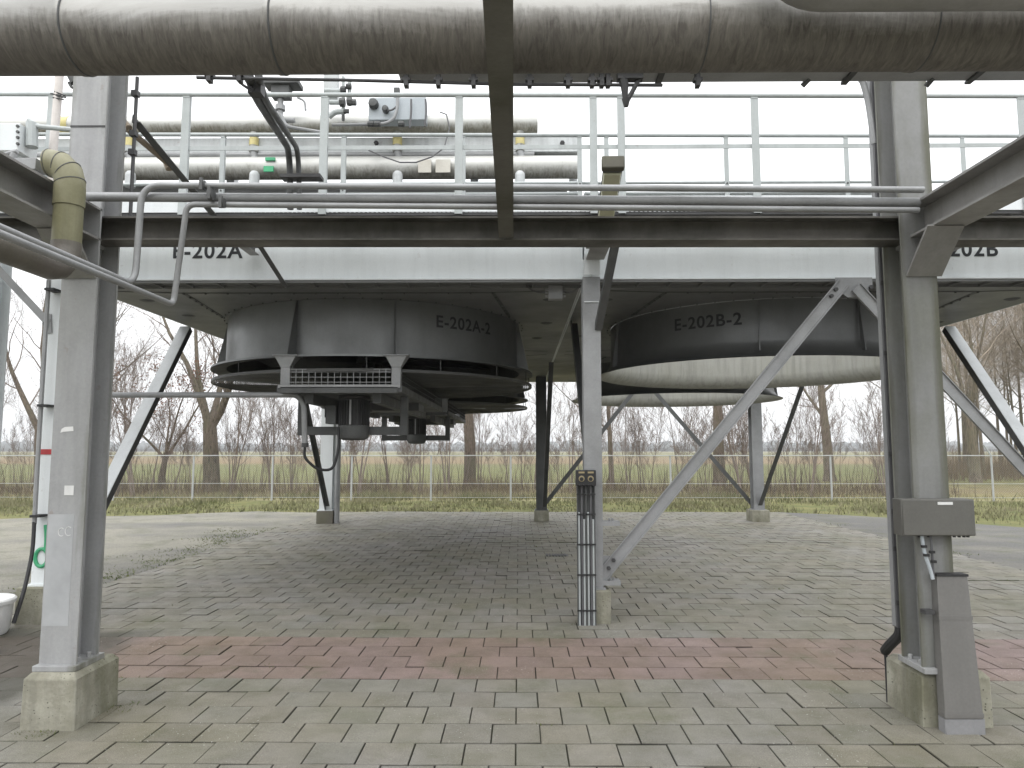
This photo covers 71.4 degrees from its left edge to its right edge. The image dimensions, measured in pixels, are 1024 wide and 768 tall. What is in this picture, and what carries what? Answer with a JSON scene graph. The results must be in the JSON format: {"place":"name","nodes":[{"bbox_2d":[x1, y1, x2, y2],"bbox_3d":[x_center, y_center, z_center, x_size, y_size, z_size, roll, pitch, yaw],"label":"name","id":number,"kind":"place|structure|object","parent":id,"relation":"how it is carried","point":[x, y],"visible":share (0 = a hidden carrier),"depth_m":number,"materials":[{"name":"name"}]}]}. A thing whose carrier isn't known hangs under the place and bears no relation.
{"place":"outdoors","nodes":[
{"label":"outdoors","id":0,"kind":"place"},
{"bbox_2d":[232,75,323,209],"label":"cable conduits","id":1,"kind":"object","parent":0,"point":[257,92],"visible":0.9,"depth_m":5.42,"materials":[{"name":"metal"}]},
{"bbox_2d":[0,512,1023,767],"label":"paving","id":2,"kind":"structure","parent":0,"point":[308,642],"depth_m":6.13,"materials":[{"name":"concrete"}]},
{"bbox_2d":[0,593,16,634],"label":"plastic tub","id":3,"kind":"object","parent":2,"relation":"on","point":[7,600],"visible":1,"depth_m":6.78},
{"bbox_2d":[14,279,61,624],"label":"support column","id":4,"kind":"structure","parent":2,"relation":"on","point":[30,612],"depth_m":7.38,"materials":[{"name":"white metal"}]},
{"bbox_2d":[0,266,51,332],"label":"diagonal brace","id":5,"kind":"object","parent":4,"relation":"attached to","point":[24,297],"visible":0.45,"depth_m":7.55,"materials":[{"name":"metal"}]},
{"bbox_2d":[11,280,60,622],"bbox_3d":[-4.832,0.614,7.212,0.116,3.447,0.418,0,-5,1],"label":"vertical conduit","id":6,"kind":"object","parent":4,"relation":"attached to","point":[34,516],"visible":0.99,"depth_m":7.31,"materials":[{"name":"metal"}]},
{"bbox_2d":[106,326,191,510],"bbox_3d":[-4.749,0.641,8.949,0.150,3.193,2.608,0,-5,1],"label":"diagonal brace","id":7,"kind":"object","parent":4,"relation":"attached to","point":[129,443],"visible":0.64,"depth_m":9.13,"materials":[{"name":"white paint"}]},
{"bbox_2d":[20,76,128,731],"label":"rack column","id":8,"kind":"structure","parent":2,"relation":"on","point":[70,682],"depth_m":4.76,"materials":[{"name":"metal"}]},
{"bbox_2d":[0,216,41,240],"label":"rack beam","id":9,"kind":"structure","parent":8,"relation":"attached to","point":[20,226],"depth_m":4.97,"materials":[{"name":"metal"}]},
{"bbox_2d":[0,151,102,277],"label":"rack beam","id":10,"kind":"structure","parent":8,"relation":"attached to","point":[26,194],"depth_m":4.27,"materials":[{"name":"metal"}]},
{"bbox_2d":[0,148,85,279],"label":"elbow pipe","id":11,"kind":"object","parent":10,"relation":"on","point":[63,170],"visible":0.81,"depth_m":4.27,"materials":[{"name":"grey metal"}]},
{"bbox_2d":[128,76,139,215],"bbox_3d":[-2.730,-1.711,5.128,0.045,1.050,0.045,0,-5,1],"label":"conduit","id":12,"kind":"object","parent":8,"relation":"attached to","point":[133,133],"visible":0.87,"depth_m":5.13,"materials":[{"name":"grey metal"}]},
{"bbox_2d":[316,409,335,523],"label":"support column","id":13,"kind":"structure","parent":2,"relation":"on","point":[327,458],"depth_m":17.09,"materials":[{"name":"white metal"}]},
{"bbox_2d":[307,404,329,509],"bbox_3d":[-4.418,1.298,15.852,0.100,3.233,2.677,0,-5,1],"label":"diagonal brace","id":14,"kind":"object","parent":13,"relation":"attached to","point":[315,451],"visible":0.65,"depth_m":16.18,"materials":[{"name":"metal"}]},
{"bbox_2d":[117,192,582,443],"bbox_3d":[-1.986,-0.216,13.522,5.630,2.685,11.750,0,-5,1],"label":"air cooler","id":15,"kind":"object","parent":13,"relation":"on","point":[412,342],"visible":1,"depth_m":8.70,"materials":[{"name":"white metal"}]},
{"bbox_2d":[112,392,339,470],"bbox_3d":[-3.468,0.576,8.597,2.739,0.956,0.233,0,-5,-4],"label":"motor conduit","id":16,"kind":"object","parent":15,"relation":"attached to","point":[301,400],"visible":0.96,"depth_m":8.59,"materials":[{"name":"metal"}]},
{"bbox_2d":[37,137,576,192],"bbox_3d":[-3.331,-2.523,9.203,8.366,1.116,0.600,0,-5,1],"label":"header box","id":17,"kind":"object","parent":15,"relation":"on","point":[383,141],"visible":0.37,"depth_m":8.97,"materials":[{"name":"white paint"}]},
{"bbox_2d":[0,115,537,156],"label":"header pipe","id":18,"kind":"object","parent":17,"relation":"attached to","point":[260,124],"visible":0.69,"depth_m":8.87,"materials":[{"name":"metal"}]},
{"bbox_2d":[264,81,319,132],"bbox_3d":[-2.661,-3.345,8.724,0.706,0.685,0.309,0,-5,1],"label":"control valve","id":19,"kind":"object","parent":18,"relation":"attached to","point":[281,86],"visible":0.68,"depth_m":8.63,"materials":[{"name":"metal"}]},
{"bbox_2d":[37,155,576,188],"bbox_3d":[-3.102,-2.617,8.867,7.900,0.454,0.362,0,-5,1],"label":"manifold pipe","id":20,"kind":"object","parent":18,"relation":"attached to","point":[254,169],"visible":0.73,"depth_m":8.79,"materials":[{"name":"metal"}]},
{"bbox_2d":[324,75,356,120],"bbox_3d":[-2.076,-3.533,8.667,0.417,0.714,0.340,0,-5,1],"label":"instrument piping","id":21,"kind":"object","parent":18,"relation":"attached to","point":[342,102],"visible":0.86,"depth_m":8.54,"materials":[{"name":"white paint"}]},
{"bbox_2d":[332,87,427,127],"bbox_3d":[-1.596,-3.352,8.693,1.147,0.561,0.295,0,-5,1],"label":"control box","id":22,"kind":"object","parent":18,"relation":"attached to","point":[400,112],"visible":0.99,"depth_m":8.65,"materials":[{"name":"grey metal"}]},
{"bbox_2d":[37,152,533,157],"bbox_3d":[-3.618,-2.880,8.958,7.798,0.072,0.060,0,-5,1],"label":"service pipe","id":23,"kind":"object","parent":17,"relation":"attached to","point":[273,154],"visible":0.38,"depth_m":8.92,"materials":[{"name":"metal"}]},
{"bbox_2d":[543,362,553,506],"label":"diagonal brace","id":24,"kind":"object","parent":15,"relation":"attached to","point":[548,416],"visible":1,"depth_m":15.91,"materials":[{"name":"metal"}]},
{"bbox_2d":[525,285,580,300],"bbox_3d":[0.497,-1.024,7.917,0.667,0.154,0.234,-1,-5,12],"label":"junction box","id":25,"kind":"object","parent":15,"relation":"attached to","point":[555,292],"visible":0.98,"depth_m":7.92,"materials":[{"name":"metal"}]},
{"bbox_2d":[334,424,340,523],"bbox_3d":[-4.195,1.882,17.141,0.133,2.900,0.140,0,-5,1],"label":"drain pipe","id":26,"kind":"object","parent":2,"relation":"on","point":[337,492],"visible":0.53,"depth_m":17.04,"materials":[{"name":"metal"}]},
{"bbox_2d":[534,377,548,521],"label":"support column","id":27,"kind":"structure","parent":2,"relation":"on","point":[541,512],"depth_m":17.70,"materials":[{"name":"metal"}]},
{"bbox_2d":[547,394,633,503],"bbox_3d":[2.064,1.450,17.913,2.578,3.182,0.080,0,-5,1],"label":"diagonal brace","id":28,"kind":"object","parent":27,"relation":"attached to","point":[580,458],"depth_m":17.84,"materials":[{"name":"metal"}]},
{"bbox_2d":[575,470,586,625],"bbox_3d":[0.703,1.648,7.168,0.110,1.555,0.128,0,-5,1],"label":"cable stand","id":29,"kind":"object","parent":2,"relation":"on","point":[580,479],"visible":1,"depth_m":7.17,"materials":[{"name":"metal"}]},
{"bbox_2d":[586,470,596,625],"bbox_3d":[0.795,1.648,7.168,0.110,1.555,0.128,0,-5,1],"label":"cable stand","id":30,"kind":"object","parent":2,"relation":"on","point":[591,543],"visible":0.95,"depth_m":7.17,"materials":[{"name":"metal"}]},
{"bbox_2d":[577,256,620,624],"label":"support column","id":31,"kind":"structure","parent":2,"relation":"on","point":[591,392],"depth_m":7.43,"materials":[{"name":"metal"}]},
{"bbox_2d":[570,320,582,446],"bbox_3d":[0.885,0.267,8.854,0.101,2.695,2.503,0,-5,0],"label":"diagonal brace","id":32,"kind":"object","parent":31,"relation":"attached to","point":[576,351],"visible":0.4,"depth_m":9.52,"materials":[{"name":"metal"}]},
{"bbox_2d":[586,247,608,259],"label":"bracket beam","id":33,"kind":"structure","parent":31,"relation":"attached to","point":[597,253],"depth_m":7.24,"materials":[{"name":"metal"}]},
{"bbox_2d":[0,195,1023,254],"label":"walkway","id":34,"kind":"structure","parent":33,"relation":"on","point":[1015,208],"depth_m":6.64,"materials":[{"name":"metal"}]},
{"bbox_2d":[132,115,215,214],"bbox_3d":[-2.756,-1.765,5.904,0.060,0.240,1.519,0,-5,-2],"label":"tie bar","id":35,"kind":"object","parent":34,"relation":"attached to","point":[154,144],"visible":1,"depth_m":5.61,"materials":[{"name":"metal"}]},
{"bbox_2d":[0,92,1023,214],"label":"guard railing","id":36,"kind":"object","parent":34,"relation":"attached to","point":[184,148],"visible":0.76,"depth_m":6.67,"materials":[{"name":"metal"}]},
{"bbox_2d":[47,76,66,180],"bbox_3d":[-4.195,-2.260,6.575,0.149,1.335,0.073,0,-5,1],"label":"rail post","id":37,"kind":"object","parent":36,"relation":"attached to","point":[57,93],"visible":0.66,"depth_m":6.58,"materials":[{"name":"metal"}]},
{"bbox_2d":[0,118,70,157],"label":"white cabinet","id":38,"kind":"object","parent":37,"relation":"attached to","point":[21,139],"visible":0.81,"depth_m":6.32,"materials":[{"name":"metal"}]},
{"bbox_2d":[38,132,1018,212],"bbox_3d":[0.272,-2.128,7.684,16.800,1.290,0.058,0,-5,1],"label":"guard railing","id":39,"kind":"object","parent":34,"relation":"attached to","point":[847,181],"visible":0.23,"depth_m":7.70,"materials":[{"name":"metal"}]},
{"bbox_2d":[597,156,624,215],"bbox_3d":[0.795,-1.676,5.955,0.182,0.501,1.267,0,-5,4],"label":"tube lamp","id":40,"kind":"object","parent":34,"relation":"hanging from","point":[612,168],"visible":0.73,"depth_m":5.40,"materials":[{"name":"metal"}]},
{"bbox_2d":[595,247,618,330],"bbox_3d":[0.952,-1.002,7.152,0.076,0.818,0.843,1,-5,-7],"label":"diagonal brace","id":41,"kind":"object","parent":31,"relation":"attached to","point":[607,283],"visible":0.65,"depth_m":7.14,"materials":[{"name":"metal"}]},
{"bbox_2d":[603,277,871,580],"bbox_3d":[2.346,0.447,7.434,2.970,3.175,0.061,0,-5,1],"label":"diagonal brace","id":42,"kind":"object","parent":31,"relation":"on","point":[845,286],"visible":0.99,"depth_m":7.43,"materials":[{"name":"metal"}]},
{"bbox_2d":[851,283,1023,476],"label":"diagonal brace","id":43,"kind":"object","parent":42,"relation":"attached to","point":[998,440],"visible":0.67,"depth_m":7.40,"materials":[{"name":"metal"}]},
{"bbox_2d":[746,403,769,521],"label":"support column","id":44,"kind":"structure","parent":2,"relation":"on","point":[755,512],"depth_m":17.54,"materials":[{"name":"metal"}]},
{"bbox_2d":[655,393,750,503],"bbox_3d":[4.679,1.466,17.887,2.626,3.094,0.080,0,-5,1],"label":"diagonal brace","id":45,"kind":"object","parent":44,"relation":"attached to","point":[699,443],"visible":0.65,"depth_m":17.85,"materials":[{"name":"metal"}]},
{"bbox_2d":[758,386,803,504],"bbox_3d":[6.141,1.262,16.178,0.104,3.238,2.979,0,-5,-3],"label":"diagonal brace","id":46,"kind":"object","parent":44,"relation":"attached to","point":[784,436],"visible":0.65,"depth_m":16.19,"materials":[{"name":"metal"}]},
{"bbox_2d":[546,192,1023,406],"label":"air cooler","id":47,"kind":"object","parent":44,"relation":"on","point":[697,326],"visible":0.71,"depth_m":8.65,"materials":[{"name":"white metal"}]},
{"bbox_2d":[874,81,993,727],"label":"rack column","id":48,"kind":"structure","parent":2,"relation":"on","point":[917,417],"depth_m":4.75,"materials":[{"name":"metal"}]},
{"bbox_2d":[100,216,899,246],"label":"rack beam","id":49,"kind":"structure","parent":48,"relation":"attached to","point":[537,231],"depth_m":4.92,"materials":[{"name":"metal"}]},
{"bbox_2d":[483,0,512,237],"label":"rack beam","id":50,"kind":"structure","parent":49,"relation":"attached to","point":[498,20],"depth_m":2.91,"materials":[{"name":"metal"}]},
{"bbox_2d":[0,195,919,305],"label":"conduit","id":51,"kind":"object","parent":50,"relation":"attached to","point":[48,253],"visible":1,"depth_m":4.63,"materials":[{"name":"metal"}]},
{"bbox_2d":[0,0,1023,76],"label":"insulated pipe","id":52,"kind":"object","parent":50,"relation":"on","point":[89,38],"visible":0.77,"depth_m":2.99,"materials":[{"name":"metal"}]},
{"bbox_2d":[781,0,1023,11],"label":"insulated pipe","id":53,"kind":"object","parent":52,"relation":"attached to","point":[902,5],"visible":1,"depth_m":2.75,"materials":[{"name":"metal"}]},
{"bbox_2d":[858,81,900,701],"bbox_3d":[2.557,-0.041,5.061,0.257,4.531,0.261,0,-5,1],"label":"cable duct","id":54,"kind":"object","parent":48,"relation":"attached to","point":[891,643],"visible":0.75,"depth_m":4.97,"materials":[{"name":"metal"}]},
{"bbox_2d":[892,498,975,579],"bbox_3d":[2.680,0.981,4.512,0.458,0.503,0.119,0,-5,1],"label":"junction cabinet","id":55,"kind":"object","parent":48,"relation":"attached to","point":[921,518],"visible":1,"depth_m":4.47,"materials":[{"name":"grey paint"},{"name":"black rubber"},{"name":"galvanised steel"}]},
{"bbox_2d":[906,134,1023,275],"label":"rack beam","id":56,"kind":"structure","parent":48,"relation":"attached to","point":[984,187],"depth_m":4.32,"materials":[{"name":"metal"}]},
{"bbox_2d":[0,177,924,283],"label":"conduit","id":57,"kind":"object","parent":56,"relation":"attached to","point":[201,184],"visible":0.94,"depth_m":4.62,"materials":[{"name":"metal"}]},
{"bbox_2d":[86,186,920,206],"bbox_3d":[-0.077,-1.219,4.653,5.481,0.118,0.141,0,-5,1],"label":"conduit","id":58,"kind":"object","parent":56,"relation":"attached to","point":[210,195],"visible":0.78,"depth_m":4.67,"materials":[{"name":"metal"}]},
{"bbox_2d":[955,216,1023,246],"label":"rack beam","id":59,"kind":"structure","parent":48,"relation":"attached to","point":[996,231],"depth_m":4.90,"materials":[{"name":"metal"}]},
{"bbox_2d":[920,572,985,735],"bbox_3d":[2.753,1.689,4.469,0.324,0.978,0.117,0,-5,1],"label":"cable cover","id":60,"kind":"object","parent":2,"relation":"on","point":[960,710],"visible":0.94,"depth_m":4.43,"materials":[{"name":"metal"}]},
{"bbox_2d":[0,450,1023,526],"bbox_3d":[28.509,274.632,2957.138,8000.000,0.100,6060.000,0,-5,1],"label":"ground","id":61,"kind":"structure","parent":0,"point":[809,508],"depth_m":46.51,"materials":[{"name":"green plant"}]},
{"bbox_2d":[0,411,34,489],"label":"sapling","id":62,"kind":"object","parent":61,"relation":"on","point":[12,443],"visible":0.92,"depth_m":31.21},
{"bbox_2d":[5,276,143,482],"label":"bare tree","id":63,"kind":"object","parent":61,"relation":"on","point":[25,402],"visible":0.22,"depth_m":40.43,"materials":[{"name":"brown plant"}]},
{"bbox_2d":[38,300,193,385],"bbox_3d":[-21.317,-1.575,38.983,7.773,14.598,6.757,0,-5,1],"label":"bare tree","id":64,"kind":"object","parent":61,"relation":"on","point":[118,318],"visible":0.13,"depth_m":39.26,"materials":[{"name":"brown plant"}]},
{"bbox_2d":[110,324,160,496],"bbox_3d":[-15.449,0.987,28.742,2.207,7.227,3.875,0,-5,5],"label":"sapling","id":65,"kind":"object","parent":61,"relation":"on","point":[126,399],"visible":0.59,"depth_m":28.77,"materials":[{"name":"plant"}]},
{"bbox_2d":[110,328,163,495],"bbox_3d":[-15.831,0.825,29.220,2.538,7.639,4.456,0,-5,3],"label":"sapling","id":66,"kind":"object","parent":61,"relation":"on","point":[125,426],"visible":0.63,"depth_m":29.05,"materials":[{"name":"plant"}]},
{"bbox_2d":[112,352,216,487],"bbox_3d":[-16.581,1.339,34.718,6.969,8.012,5.618,0,-5,1],"label":"bare tree","id":67,"kind":"object","parent":61,"relation":"on","point":[172,432],"visible":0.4,"depth_m":34.63,"materials":[{"name":"brown plant"}]},
{"bbox_2d":[136,358,195,492],"bbox_3d":[-15.226,1.714,31.111,2.512,6.212,2.121,3,-6,-28],"label":"sapling","id":68,"kind":"object","parent":61,"relation":"on","point":[164,425],"visible":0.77,"depth_m":31.10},
{"bbox_2d":[119,301,231,491],"bbox_3d":[-13.442,-1.665,32.955,10.259,13.669,6.998,-4,-6,35],"label":"bare tree","id":69,"kind":"object","parent":61,"relation":"on","point":[199,383],"visible":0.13,"depth_m":32.62,"materials":[{"name":"brown plant"}]},
{"bbox_2d":[156,407,196,495],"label":"sapling","id":70,"kind":"object","parent":61,"relation":"on","point":[178,436],"visible":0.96,"depth_m":29.24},
{"bbox_2d":[164,329,224,493],"bbox_3d":[-13.816,0.512,31.397,2.554,8.663,2.242,1,-5,-8],"label":"sapling","id":71,"kind":"object","parent":61,"relation":"on","point":[172,421],"visible":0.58,"depth_m":31.14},
{"bbox_2d":[177,391,222,493],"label":"sapling","id":72,"kind":"object","parent":61,"relation":"on","point":[186,425],"visible":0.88,"depth_m":29.66,"materials":[{"name":"plant"}]},
{"bbox_2d":[210,398,266,489],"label":"sapling","id":73,"kind":"object","parent":61,"relation":"on","point":[234,440],"visible":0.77,"depth_m":32.12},
{"bbox_2d":[205,336,278,493],"bbox_3d":[-11.497,0.725,30.279,2.333,8.032,4.096,-2,-6,20],"label":"sapling","id":74,"kind":"object","parent":61,"relation":"on","point":[238,434],"visible":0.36,"depth_m":30.35,"materials":[{"name":"plant"}]},
{"bbox_2d":[267,398,301,490],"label":"sapling","id":75,"kind":"object","parent":61,"relation":"on","point":[290,431],"visible":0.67,"depth_m":31.74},
{"bbox_2d":[463,414,476,486],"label":"bare tree","id":76,"kind":"object","parent":61,"relation":"on","point":[473,458],"depth_m":36.16,"materials":[{"name":"brown plant"}]},
{"bbox_2d":[0,447,974,497],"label":"dead stems","id":77,"kind":"object","parent":61,"relation":"on","point":[370,489],"visible":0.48,"depth_m":30.75,"materials":[{"name":"plant"}]},
{"bbox_2d":[0,473,997,497],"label":"undergrowth","id":78,"kind":"object","parent":61,"relation":"on","point":[615,488],"visible":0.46,"depth_m":30.65,"materials":[{"name":"plant"}]},
{"bbox_2d":[1,440,1017,451],"bbox_3d":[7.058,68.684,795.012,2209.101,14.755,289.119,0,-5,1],"label":"trees","id":79,"kind":"object","parent":61,"relation":"on","point":[142,445],"visible":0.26,"depth_m":715.61,"materials":[{"name":"plant"}]},
{"bbox_2d":[0,444,1023,500],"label":"chain link fence","id":80,"kind":"object","parent":61,"relation":"on","point":[671,478],"visible":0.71,"depth_m":25.32,"materials":[{"name":"metal"}]},
{"bbox_2d":[0,511,1023,613],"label":"gravel yard","id":81,"kind":"structure","parent":61,"relation":"on","point":[134,537],"depth_m":14.49,"materials":[{"name":"gravel"}]},
{"bbox_2d":[0,263,12,450],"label":"support post","id":82,"kind":"object","parent":81,"relation":"on","point":[5,293],"visible":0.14,"depth_m":7.83,"materials":[{"name":"white metal"}]},
{"bbox_2d":[2,514,1007,767],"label":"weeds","id":83,"kind":"object","parent":81,"relation":"on","point":[246,552],"visible":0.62,"depth_m":11.90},
{"bbox_2d":[495,407,534,489],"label":"sapling","id":84,"kind":"object","parent":61,"relation":"on","point":[507,453],"visible":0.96,"depth_m":32.04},
{"bbox_2d":[505,411,535,489],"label":"sapling","id":85,"kind":"object","parent":61,"relation":"on","point":[532,436],"visible":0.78,"depth_m":33.82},
{"bbox_2d":[555,397,604,469],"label":"sapling","id":86,"kind":"object","parent":61,"relation":"on","point":[574,442],"visible":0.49,"depth_m":29.17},
{"bbox_2d":[602,406,639,494],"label":"sapling","id":87,"kind":"object","parent":61,"relation":"on","point":[624,444],"visible":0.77,"depth_m":28.46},
{"bbox_2d":[628,407,674,489],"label":"sapling","id":88,"kind":"object","parent":61,"relation":"on","point":[661,412],"visible":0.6,"depth_m":33.85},
{"bbox_2d":[669,407,706,492],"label":"sapling","id":89,"kind":"object","parent":61,"relation":"on","point":[688,424],"visible":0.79,"depth_m":28.48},
{"bbox_2d":[712,406,726,485],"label":"bare tree","id":90,"kind":"object","parent":61,"relation":"on","point":[719,473],"depth_m":36.49,"materials":[{"name":"brown plant"}]},
{"bbox_2d":[694,405,747,487],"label":"sapling","id":91,"kind":"object","parent":61,"relation":"on","point":[729,443],"visible":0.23,"depth_m":28.50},
{"bbox_2d":[716,406,748,493],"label":"sapling","id":92,"kind":"object","parent":61,"relation":"on","point":[747,442],"visible":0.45,"depth_m":29.97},
{"bbox_2d":[777,384,845,481],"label":"bare tree","id":93,"kind":"object","parent":61,"relation":"on","point":[827,476],"visible":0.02,"depth_m":41.14,"materials":[{"name":"brown plant"}]},
{"bbox_2d":[787,385,846,496],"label":"sapling","id":94,"kind":"object","parent":61,"relation":"on","point":[822,387],"visible":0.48,"depth_m":28.55,"materials":[{"name":"plant"}]},
{"bbox_2d":[817,400,850,490],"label":"sapling","id":95,"kind":"object","parent":61,"relation":"on","point":[834,434],"visible":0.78,"depth_m":32.10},
{"bbox_2d":[835,381,885,495],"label":"sapling","id":96,"kind":"object","parent":61,"relation":"on","point":[878,423],"visible":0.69,"depth_m":30.11,"materials":[{"name":"plant"}]},
{"bbox_2d":[941,305,1021,412],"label":"bare tree","id":97,"kind":"object","parent":61,"relation":"on","point":[966,379],"visible":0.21,"depth_m":52.42,"materials":[{"name":"brown plant"}]},
{"bbox_2d":[940,304,1023,482],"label":"bare tree","id":98,"kind":"object","parent":61,"relation":"on","point":[972,442],"visible":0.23,"depth_m":39.55,"materials":[{"name":"brown plant"}]},
{"bbox_2d":[940,305,1023,478],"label":"bare tree","id":99,"kind":"object","parent":61,"relation":"on","point":[981,447],"visible":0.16,"depth_m":45.23,"materials":[{"name":"brown plant"}]},
{"bbox_2d":[947,444,1023,481],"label":"wood undergrowth","id":100,"kind":"object","parent":61,"relation":"on","point":[1001,470],"visible":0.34,"depth_m":44.51,"materials":[{"name":"plant"}]},
{"bbox_2d":[948,306,1023,450],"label":"bare tree","id":101,"kind":"object","parent":61,"relation":"on","point":[1010,400],"visible":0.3,"depth_m":52.30,"materials":[{"name":"brown plant"}]},
{"bbox_2d":[0,487,1023,524],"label":"grass","id":102,"kind":"structure","parent":0,"point":[11,503],"depth_m":23.64,"materials":[{"name":"plant"}]},
{"bbox_2d":[0,74,1023,445],"label":"sky","id":103,"kind":"structure","parent":0,"point":[555,115],"materials":[{"name":"white"}]},
{"bbox_2d":[399,71,1023,87],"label":"cable tray","id":104,"kind":"object","parent":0,"point":[844,78],"visible":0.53,"depth_m":3.71,"materials":[{"name":"metal"}]},
{"bbox_2d":[196,73,702,88],"bbox_3d":[-0.328,-1.570,3.663,2.601,0.100,0.040,0,-5,1],"label":"tracing tube","id":105,"kind":"object","parent":104,"relation":"attached to","point":[567,83],"visible":0.78,"depth_m":3.65,"materials":[{"name":"grey metal"}]},
{"bbox_2d":[616,73,642,107],"bbox_3d":[0.604,-1.509,3.648,0.130,0.180,0.056,0,-5,1],"label":"hanger bracket","id":106,"kind":"object","parent":104,"relation":"hanging from","point":[623,79],"visible":0.97,"depth_m":3.63,"materials":[{"name":"grey metal"}]},
{"bbox_3d":[6.322,0.657,7.431,0.320,3.597,0.320,0,-5,1],"label":"support column","id":107,"kind":"object","parent":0,"visible":0},
{"bbox_2d":[942,326,1023,456],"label":"diagonal brace","id":108,"kind":"object","parent":107,"relation":"attached to","point":[1003,411],"visible":1,"depth_m":9.45,"materials":[{"name":"white galvanised steel"}]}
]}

